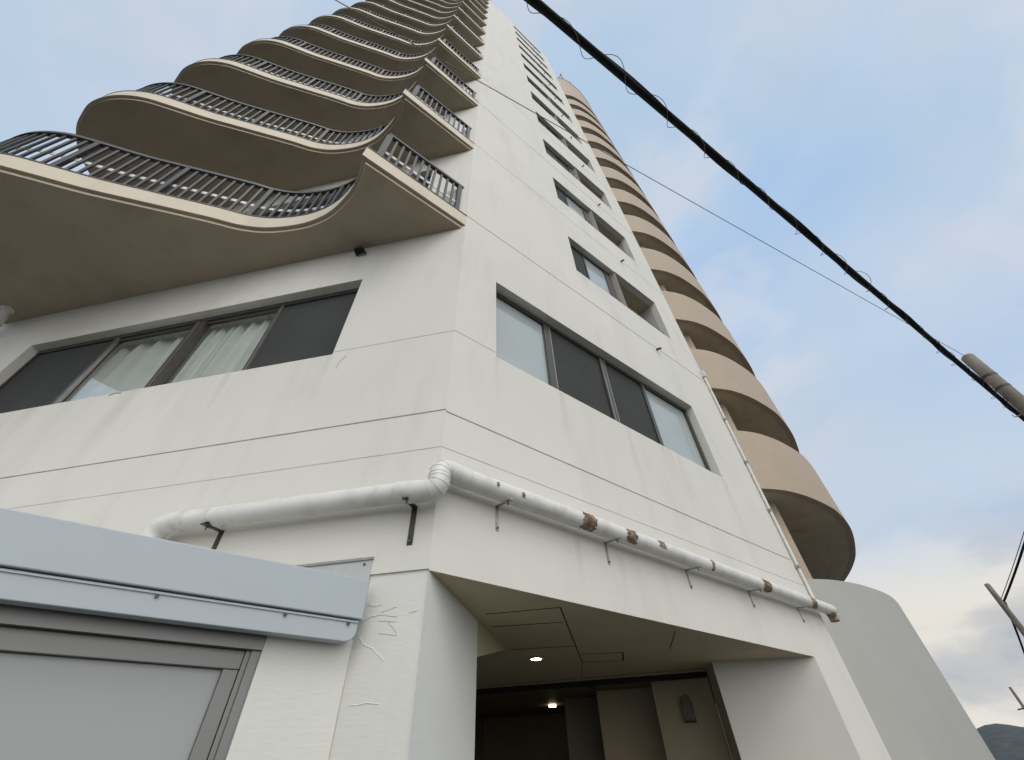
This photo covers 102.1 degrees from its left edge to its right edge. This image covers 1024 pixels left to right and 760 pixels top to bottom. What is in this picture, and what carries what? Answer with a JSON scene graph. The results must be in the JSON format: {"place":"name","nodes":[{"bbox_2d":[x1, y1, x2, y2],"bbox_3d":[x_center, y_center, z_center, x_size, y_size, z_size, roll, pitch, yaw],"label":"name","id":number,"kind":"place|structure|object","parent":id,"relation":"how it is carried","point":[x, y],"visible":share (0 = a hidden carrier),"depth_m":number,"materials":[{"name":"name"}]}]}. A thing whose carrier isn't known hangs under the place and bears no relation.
{"place":"outdoors","nodes":[
{"label":"outdoors","id":0,"kind":"place"},
{"bbox_2d":[0,0,1023,728],"label":"sky","id":1,"kind":"structure","parent":0,"point":[892,131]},
{"bbox_2d":[977,723,1023,759],"bbox_3d":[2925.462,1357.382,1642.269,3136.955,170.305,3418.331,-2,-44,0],"label":"hill","id":2,"kind":"structure","parent":0,"point":[1004,741],"depth_m":1593.37,"materials":[{"name":"plant"}]},
{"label":"ground","id":3,"kind":"structure","parent":0,"visible":0},
{"bbox_2d":[0,507,373,759],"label":"shop annex","id":4,"kind":"object","parent":3,"relation":"on","point":[118,645],"visible":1,"depth_m":1.86,"materials":[{"name":"metal"}]},
{"bbox_2d":[0,652,221,759],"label":"door panel","id":5,"kind":"structure","parent":4,"relation":"in","point":[52,708],"depth_m":1.71,"materials":[{"name":"grey metal"}]},
{"bbox_2d":[0,0,994,759],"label":"apartment tower","id":6,"kind":"structure","parent":3,"relation":"on","point":[344,248],"depth_m":5.45,"materials":[{"name":"white paint"}]},
{"bbox_2d":[0,304,15,326],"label":"downpipe","id":7,"kind":"object","parent":6,"relation":"attached to","point":[6,311],"visible":1,"depth_m":6.38,"materials":[{"name":"paint"}]},
{"bbox_2d":[0,288,358,413],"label":"window","id":8,"kind":"structure","parent":6,"relation":"in","point":[311,327],"depth_m":5.29,"materials":[{"name":"black glass"}]},
{"bbox_2d":[256,176,430,216],"bbox_3d":[-4.756,-2.489,7.375,6.846,2.198,0.050,-9,-44,7],"label":"balcony door","id":9,"kind":"structure","parent":6,"relation":"in","point":[276,214],"depth_m":7.94,"materials":[{"name":"grey glass"}]},
{"bbox_2d":[139,459,839,622],"bbox_3d":[1.130,1.822,3.795,7.851,0.731,1.476,17,-47,-19],"label":"drain pipe","id":10,"kind":"object","parent":6,"relation":"attached to","point":[443,475],"visible":0.97,"depth_m":2.97,"materials":[{"name":"paint"}]},
{"bbox_2d":[532,97,576,139],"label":"window","id":11,"kind":"structure","parent":6,"relation":"in","point":[532,97],"depth_m":17.87,"materials":[{"name":"grey glass"}]},
{"bbox_2d":[537,117,590,168],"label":"window","id":12,"kind":"structure","parent":6,"relation":"in","point":[560,139],"depth_m":15.65,"materials":[{"name":"grey glass"}]},
{"bbox_2d":[545,146,603,201],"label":"window","id":13,"kind":"structure","parent":6,"relation":"in","point":[548,151],"depth_m":13.42,"materials":[{"name":"grey glass"}]},
{"bbox_2d":[555,185,629,256],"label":"window","id":14,"kind":"structure","parent":6,"relation":"in","point":[584,213],"depth_m":11.15,"materials":[{"name":"grey glass"}]},
{"bbox_2d":[496,292,710,470],"bbox_3d":[1.402,0.192,5.886,4.240,1.420,0.080,27,-51,-27],"label":"window","id":15,"kind":"structure","parent":6,"relation":"in","point":[526,342],"depth_m":5.75,"materials":[{"name":"black glass"}]},
{"bbox_2d":[570,245,663,333],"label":"window","id":16,"kind":"structure","parent":6,"relation":"in","point":[583,264],"depth_m":8.88,"materials":[{"name":"grey glass"}]},
{"bbox_2d":[700,370,814,597],"bbox_3d":[4.121,1.432,7.275,0.080,4.490,0.069,27,-51,-27],"label":"conduit","id":17,"kind":"object","parent":6,"relation":"attached to","point":[746,462],"visible":0.94,"depth_m":6.81,"materials":[{"name":"paint"}]},
{"bbox_2d":[961,353,1023,416],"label":"utility pole","id":18,"kind":"object","parent":3,"relation":"on","point":[1006,390],"visible":0.94,"depth_m":8.55,"materials":[{"name":"concrete"}]},
{"bbox_2d":[335,0,965,356],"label":"overhead wire","id":19,"kind":"object","parent":18,"relation":"attached to","point":[603,151],"visible":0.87,"depth_m":5.48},
{"bbox_2d":[524,0,1023,421],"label":"overhead cable","id":20,"kind":"object","parent":18,"relation":"attached to","point":[633,84],"visible":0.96,"depth_m":5.01,"materials":[{"name":"rubber"}]},
{"bbox_2d":[984,583,1023,636],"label":"utility pole","id":21,"kind":"object","parent":3,"relation":"on","point":[1007,610],"visible":1,"depth_m":20.16,"materials":[{"name":"concrete"}]},
{"bbox_2d":[1001,532,1023,598],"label":"guy wire","id":22,"kind":"object","parent":21,"relation":"attached to","point":[1013,565],"visible":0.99,"depth_m":19.18,"materials":[{"name":"metal"}]},
{"bbox_2d":[1003,541,1023,601],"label":"service cable","id":23,"kind":"object","parent":21,"relation":"attached to","point":[1014,573],"visible":0.99,"depth_m":19.07,"materials":[{"name":"rubber"}]},
{"bbox_2d":[1005,602,1023,653],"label":"service cable","id":24,"kind":"object","parent":21,"relation":"attached to","point":[1018,636],"visible":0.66,"depth_m":23.17,"materials":[{"name":"rubber"}]},
{"bbox_2d":[1008,687,1023,709],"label":"utility pole","id":25,"kind":"object","parent":3,"relation":"on","point":[1017,697],"visible":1,"depth_m":42.67,"materials":[{"name":"concrete"}]}
]}

